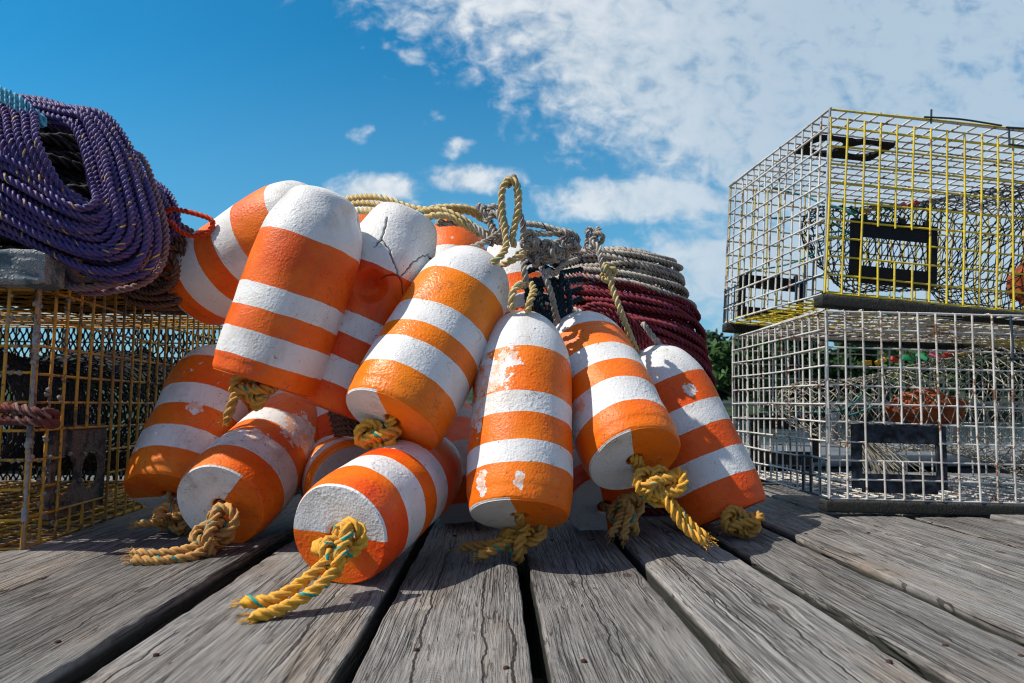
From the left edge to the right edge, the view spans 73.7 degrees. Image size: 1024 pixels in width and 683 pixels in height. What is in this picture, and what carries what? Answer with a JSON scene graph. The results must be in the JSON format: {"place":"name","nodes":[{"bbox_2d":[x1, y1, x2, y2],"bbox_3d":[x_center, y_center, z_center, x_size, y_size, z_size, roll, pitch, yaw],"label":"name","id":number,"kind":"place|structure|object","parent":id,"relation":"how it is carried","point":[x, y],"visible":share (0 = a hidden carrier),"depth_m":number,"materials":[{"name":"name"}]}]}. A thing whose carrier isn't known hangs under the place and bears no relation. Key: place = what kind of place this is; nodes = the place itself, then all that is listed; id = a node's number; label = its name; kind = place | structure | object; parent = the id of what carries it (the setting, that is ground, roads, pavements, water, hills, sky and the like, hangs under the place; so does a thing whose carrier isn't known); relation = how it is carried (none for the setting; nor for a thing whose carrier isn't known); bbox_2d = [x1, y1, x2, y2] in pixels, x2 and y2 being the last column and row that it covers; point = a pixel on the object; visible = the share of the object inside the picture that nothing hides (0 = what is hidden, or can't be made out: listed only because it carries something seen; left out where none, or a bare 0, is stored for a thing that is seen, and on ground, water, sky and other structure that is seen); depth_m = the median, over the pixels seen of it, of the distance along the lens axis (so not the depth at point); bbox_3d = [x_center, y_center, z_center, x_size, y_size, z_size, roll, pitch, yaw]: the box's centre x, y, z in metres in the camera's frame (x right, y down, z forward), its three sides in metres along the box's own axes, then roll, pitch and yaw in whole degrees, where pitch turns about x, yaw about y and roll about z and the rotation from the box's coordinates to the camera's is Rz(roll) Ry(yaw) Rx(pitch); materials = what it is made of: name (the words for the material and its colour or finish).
{"place":"outdoors","nodes":[
{"label":"outdoors","id":0,"kind":"place"},
{"bbox_2d":[0,471,1023,682],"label":"dock deck","id":1,"kind":"structure","parent":0,"point":[801,587],"depth_m":0.71,"materials":[{"name":"grey wood"}]},
{"bbox_2d":[0,249,222,550],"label":"lobster trap","id":2,"kind":"object","parent":1,"relation":"on","point":[76,443],"visible":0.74,"depth_m":1.24,"materials":[{"name":"metal"}]},
{"bbox_2d":[0,402,60,428],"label":"rope","id":3,"kind":"object","parent":2,"relation":"attached to","point":[46,418],"visible":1,"depth_m":0.92,"materials":[{"name":"fabric"}]},
{"bbox_2d":[0,127,150,314],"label":"rope coil","id":4,"kind":"object","parent":2,"relation":"on","point":[62,150],"visible":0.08,"depth_m":1.23,"materials":[{"name":"fabric"}]},
{"bbox_2d":[0,93,162,282],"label":"rope coil","id":5,"kind":"object","parent":2,"relation":"on","point":[116,204],"visible":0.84,"depth_m":1.00,"materials":[{"name":"purple fabric"}]},
{"bbox_2d":[0,86,46,127],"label":"rope","id":6,"kind":"object","parent":5,"relation":"attached to","point":[13,100],"visible":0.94,"depth_m":1.03,"materials":[{"name":"teal fabric"}]},
{"bbox_2d":[0,103,82,200],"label":"rope","id":7,"kind":"object","parent":5,"relation":"hanging from","point":[45,169],"visible":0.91,"depth_m":0.99,"materials":[{"name":"purple fabric"}]},
{"bbox_2d":[64,150,169,296],"bbox_3d":[-0.681,-0.197,1.118,0.262,0.268,0.125,-4,-6,34],"label":"rope coil","id":8,"kind":"object","parent":2,"relation":"on","point":[72,280],"visible":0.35,"depth_m":1.07,"materials":[{"name":"purple fabric"}]},
{"bbox_2d":[121,235,187,314],"bbox_3d":[-0.617,-0.122,1.200,0.165,0.142,0.106,0,-5,-1],"label":"rope coil","id":9,"kind":"object","parent":2,"relation":"on","point":[154,295],"visible":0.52,"depth_m":1.17,"materials":[{"name":"brown fabric"}]},
{"bbox_2d":[146,175,181,243],"bbox_3d":[-0.667,-0.220,1.210,0.212,0.153,0.074,-4,-6,34],"label":"rope coil","id":10,"kind":"object","parent":9,"relation":"on","point":[167,198],"visible":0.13,"depth_m":1.17,"materials":[{"name":"purple fabric"}]},
{"bbox_2d":[165,206,215,238],"bbox_3d":[-0.547,-0.200,1.145,0.106,0.057,0.025,-1,-5,16],"label":"rope","id":11,"kind":"object","parent":10,"relation":"attached to","point":[210,219],"visible":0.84,"depth_m":1.14,"materials":[{"name":"red fabric"}]},
{"bbox_2d":[180,222,193,237],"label":"rope","id":12,"kind":"object","parent":9,"relation":"on","point":[185,228],"visible":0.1,"depth_m":1.20,"materials":[{"name":"fabric"}]},
{"bbox_2d":[123,345,251,535],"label":"lobster buoy","id":13,"kind":"object","parent":1,"relation":"on","point":[182,431],"visible":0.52,"depth_m":1.12,"materials":[{"name":"paint"}]},
{"bbox_2d":[163,180,306,324],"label":"lobster buoy","id":14,"kind":"object","parent":13,"relation":"on","point":[213,263],"visible":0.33,"depth_m":1.14,"materials":[{"name":"paint"}]},
{"bbox_2d":[120,393,317,565],"bbox_3d":[-0.417,0.211,1.090,0.152,0.153,0.468,39,20,-7],"label":"lobster buoy","id":15,"kind":"object","parent":1,"relation":"on","point":[240,481],"visible":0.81,"depth_m":1.00,"materials":[{"name":"paint"}]},
{"bbox_2d":[212,185,361,426],"bbox_3d":[-0.325,-0.046,0.991,0.155,0.366,0.156,12,-9,26],"label":"lobster buoy","id":16,"kind":"object","parent":15,"relation":"on","point":[283,319],"visible":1,"depth_m":0.93,"materials":[{"name":"paint"}]},
{"bbox_2d":[298,434,371,496],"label":"lobster buoy","id":17,"kind":"object","parent":1,"relation":"on","point":[329,454],"visible":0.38,"depth_m":1.08,"materials":[{"name":"paint"}]},
{"bbox_2d":[268,390,363,439],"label":"lobster buoy","id":18,"kind":"object","parent":17,"relation":"on","point":[325,428],"visible":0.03,"depth_m":1.18,"materials":[{"name":"paint"}]},
{"bbox_2d":[355,206,373,222],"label":"lobster buoy","id":19,"kind":"object","parent":18,"relation":"on","point":[362,217],"visible":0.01,"depth_m":1.34,"materials":[{"name":"paint"}]},
{"bbox_2d":[327,411,366,436],"bbox_3d":[-0.266,0.142,1.142,0.088,0.062,0.049,1,-5,-9],"label":"rope","id":20,"kind":"object","parent":17,"relation":"on","point":[340,429],"visible":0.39,"depth_m":1.13,"materials":[{"name":"brown fabric"}]},
{"bbox_2d":[278,202,436,421],"bbox_3d":[-0.232,-0.053,1.096,0.172,0.342,0.172,8,-17,46],"label":"lobster buoy","id":21,"kind":"object","parent":17,"relation":"on","point":[399,245],"visible":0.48,"depth_m":1.03,"materials":[{"name":"paint"}]},
{"bbox_2d":[228,437,462,625],"bbox_3d":[-0.184,0.218,0.868,0.137,0.136,0.475,3,8,16],"label":"lobster buoy","id":22,"kind":"object","parent":1,"relation":"on","point":[369,514],"visible":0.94,"depth_m":0.80,"materials":[{"name":"paint"}]},
{"bbox_2d":[346,245,508,449],"bbox_3d":[-0.115,0.004,1.011,0.156,0.365,0.158,12,-36,19],"label":"lobster buoy","id":23,"kind":"object","parent":22,"relation":"on","point":[414,377],"visible":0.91,"depth_m":0.94,"materials":[{"name":"paint"}]},
{"bbox_2d":[435,202,581,322],"bbox_3d":[-0.004,-0.132,1.115,0.247,0.208,0.123,0,-5,-1],"label":"rope tangle","id":24,"kind":"object","parent":23,"relation":"on","point":[541,253],"visible":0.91,"depth_m":1.11,"materials":[{"name":"grey fabric"}]},
{"bbox_2d":[343,193,489,238],"bbox_3d":[-0.190,-0.220,1.175,0.320,0.105,0.090,-1,-5,15],"label":"rope","id":25,"kind":"object","parent":24,"relation":"on","point":[452,212],"visible":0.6,"depth_m":1.16,"materials":[{"name":"beige fabric"}]},
{"bbox_2d":[439,401,476,523],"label":"lobster buoy","id":26,"kind":"object","parent":1,"relation":"on","point":[457,510],"visible":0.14,"depth_m":1.24,"materials":[{"name":"paint"}]},
{"bbox_2d":[434,219,484,255],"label":"lobster buoy","id":27,"kind":"object","parent":26,"relation":"on","point":[448,237],"visible":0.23,"depth_m":1.24,"materials":[{"name":"paint"}]},
{"bbox_2d":[449,310,572,566],"bbox_3d":[-0.002,0.129,0.979,0.179,0.377,0.164,-4,-32,9],"label":"lobster buoy","id":28,"kind":"object","parent":1,"relation":"on","point":[519,482],"visible":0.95,"depth_m":0.92,"materials":[{"name":"paint"}]},
{"bbox_2d":[490,176,537,313],"bbox_3d":[0.003,-0.148,1.041,0.073,0.220,0.059,0,-5,-1],"label":"rope","id":29,"kind":"object","parent":28,"relation":"on","point":[520,284],"visible":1,"depth_m":1.05,"materials":[{"name":"beige fabric"}]},
{"bbox_2d":[507,173,526,239],"bbox_3d":[0.006,-0.211,1.081,0.022,0.098,0.057,-2,-6,23],"label":"rope","id":30,"kind":"object","parent":29,"relation":"attached to","point":[522,224],"visible":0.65,"depth_m":1.09,"materials":[{"name":"beige fabric"}]},
{"bbox_2d":[568,445,644,546],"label":"lobster buoy","id":31,"kind":"object","parent":1,"relation":"on","point":[609,512],"visible":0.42,"depth_m":1.12,"materials":[{"name":"paint"}]},
{"bbox_2d":[554,311,718,551],"bbox_3d":[0.157,0.115,1.029,0.150,0.445,0.151,-17,-47,-2],"label":"lobster buoy","id":32,"kind":"object","parent":31,"relation":"on","point":[625,435],"visible":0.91,"depth_m":0.97,"materials":[{"name":"paint"}]},
{"bbox_2d":[485,241,554,323],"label":"lobster buoy","id":33,"kind":"object","parent":32,"relation":"on","point":[513,273],"visible":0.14,"depth_m":1.22,"materials":[{"name":"paint"}]},
{"bbox_2d":[524,257,583,322],"bbox_3d":[0.083,-0.071,1.166,0.126,0.168,0.064,3,-6,-27],"label":"rope tangle","id":34,"kind":"object","parent":33,"relation":"on","point":[559,291],"visible":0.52,"depth_m":1.15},
{"bbox_2d":[572,307,581,311],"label":"rope","id":35,"kind":"object","parent":32,"relation":"on","point":[575,309],"visible":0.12,"depth_m":1.22,"materials":[{"name":"white fabric"}]},
{"bbox_2d":[557,273,715,515],"bbox_3d":[0.250,0.104,1.428,0.353,0.475,0.323,0,-5,-1],"label":"rope coil","id":36,"kind":"object","parent":1,"relation":"on","point":[666,319],"visible":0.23,"depth_m":1.31,"materials":[{"name":"red fabric"}]},
{"bbox_2d":[580,301,654,350],"bbox_3d":[0.237,0.011,1.264,0.247,0.164,0.048,1,-5,-11],"label":"rope","id":37,"kind":"object","parent":36,"relation":"on","point":[643,340],"visible":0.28,"depth_m":1.24,"materials":[{"name":"red fabric"}]},
{"bbox_2d":[551,246,696,308],"bbox_3d":[0.231,-0.124,1.442,0.312,0.126,0.288,0,-5,-1],"label":"rope coil","id":38,"kind":"object","parent":36,"relation":"on","point":[640,267],"visible":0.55,"depth_m":1.33,"materials":[{"name":"beige fabric"}]},
{"bbox_2d":[639,344,765,538],"bbox_3d":[0.308,0.170,1.171,0.156,0.364,0.175,-21,-21,-1],"label":"lobster buoy","id":39,"kind":"object","parent":1,"relation":"on","point":[715,462],"visible":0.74,"depth_m":1.10,"materials":[{"name":"paint"}]},
{"bbox_2d":[599,262,639,353],"bbox_3d":[0.194,-0.058,1.202,0.078,0.163,0.034,2,-6,-18],"label":"rope","id":40,"kind":"object","parent":39,"relation":"on","point":[609,273],"visible":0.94,"depth_m":1.19,"materials":[{"name":"yellow fabric"}]},
{"bbox_2d":[584,226,605,271],"bbox_3d":[0.151,-0.165,1.226,0.038,0.094,0.051,0,-5,-1],"label":"rope","id":41,"kind":"object","parent":40,"relation":"on","point":[592,240],"visible":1,"depth_m":1.23,"materials":[{"name":"grey fabric"}]},
{"bbox_2d":[640,322,661,344],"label":"rope","id":42,"kind":"object","parent":39,"relation":"on","point":[648,331],"visible":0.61,"depth_m":1.22,"materials":[{"name":"grey fabric"}]},
{"bbox_2d":[732,308,1023,515],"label":"lobster trap","id":43,"kind":"object","parent":1,"relation":"on","point":[927,493],"visible":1,"depth_m":1.44,"materials":[{"name":"white metal"}]},
{"bbox_2d":[722,107,1023,356],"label":"lobster trap","id":44,"kind":"object","parent":43,"relation":"on","point":[900,229],"visible":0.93,"depth_m":1.54,"materials":[{"name":"yellow metal"}]},
{"bbox_2d":[1006,262,1023,304],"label":"bait bag","id":45,"kind":"object","parent":44,"relation":"in","point":[1020,281],"visible":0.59,"depth_m":1.60,"materials":[{"name":"orange fabric"}]},
{"bbox_2d":[885,389,968,425],"bbox_3d":[0.979,0.160,1.619,0.191,0.104,0.126,0,-5,-1],"label":"bait bag","id":46,"kind":"object","parent":43,"relation":"in","point":[948,412],"visible":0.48,"depth_m":1.58,"materials":[{"name":"orange fabric"}]},
{"bbox_2d":[0,0,1023,371],"label":"sky","id":47,"kind":"structure","parent":0,"point":[635,121],"materials":[{"name":"blue"}]},
{"bbox_2d":[4,374,1022,421],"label":"hillside","id":48,"kind":"structure","parent":0,"point":[1004,415],"depth_m":52.52,"materials":[{"name":"green plant"}]},
{"bbox_2d":[130,347,158,385],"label":"tree","id":49,"kind":"object","parent":48,"relation":"on","point":[144,353],"visible":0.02,"depth_m":59.94,"materials":[{"name":"green plant"}]},
{"bbox_2d":[706,338,712,348],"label":"tree","id":50,"kind":"object","parent":48,"relation":"on","point":[710,343],"depth_m":46.11,"materials":[{"name":"green plant"}]},
{"bbox_2d":[700,328,731,400],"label":"tree","id":51,"kind":"object","parent":48,"relation":"on","point":[711,336],"visible":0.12,"depth_m":49.53,"materials":[{"name":"green plant"}]},
{"bbox_2d":[707,333,792,421],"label":"tree","id":52,"kind":"object","parent":48,"relation":"on","point":[720,355],"visible":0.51,"depth_m":44.52,"materials":[{"name":"green plant"}]},
{"bbox_2d":[733,321,815,414],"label":"tree","id":53,"kind":"object","parent":48,"relation":"on","point":[805,374],"visible":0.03,"depth_m":50.92,"materials":[{"name":"green plant"}]},
{"bbox_2d":[764,337,817,415],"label":"tree","id":54,"kind":"object","parent":48,"relation":"on","point":[806,347],"visible":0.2,"depth_m":47.99,"materials":[{"name":"green plant"}]},
{"bbox_2d":[801,341,850,410],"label":"tree","id":55,"kind":"object","parent":48,"relation":"on","point":[831,356],"visible":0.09,"depth_m":51.81,"materials":[{"name":"green plant"}]},
{"bbox_2d":[813,330,888,419],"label":"tree","id":56,"kind":"object","parent":48,"relation":"on","point":[856,360],"visible":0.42,"depth_m":48.31,"materials":[{"name":"green plant"}]},
{"bbox_2d":[869,322,903,401],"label":"tree","id":57,"kind":"object","parent":48,"relation":"on","point":[876,396],"visible":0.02,"depth_m":51.90,"materials":[{"name":"green plant"}]},
{"bbox_2d":[861,340,971,399],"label":"tree","id":58,"kind":"object","parent":48,"relation":"on","point":[906,353],"visible":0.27,"depth_m":45.62,"materials":[{"name":"green plant"}]},
{"bbox_2d":[954,338,1018,417],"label":"tree","id":59,"kind":"object","parent":48,"relation":"on","point":[979,378],"visible":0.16,"depth_m":47.22,"materials":[{"name":"green plant"}]},
{"bbox_2d":[961,360,1023,415],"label":"tree","id":60,"kind":"object","parent":48,"relation":"on","point":[1018,378],"visible":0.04,"depth_m":51.21,"materials":[{"name":"green plant"}]},
{"bbox_2d":[3,421,1023,442],"bbox_3d":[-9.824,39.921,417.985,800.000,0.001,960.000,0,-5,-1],"label":"water","id":61,"kind":"structure","parent":0,"point":[807,435],"depth_m":26.78,"materials":[{"name":"teal liquid"}]},
{"bbox_2d":[3,402,1023,475],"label":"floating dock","id":62,"kind":"object","parent":61,"relation":"on","point":[925,456],"visible":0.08,"depth_m":7.10,"materials":[{"name":"grey wood"}]}
]}

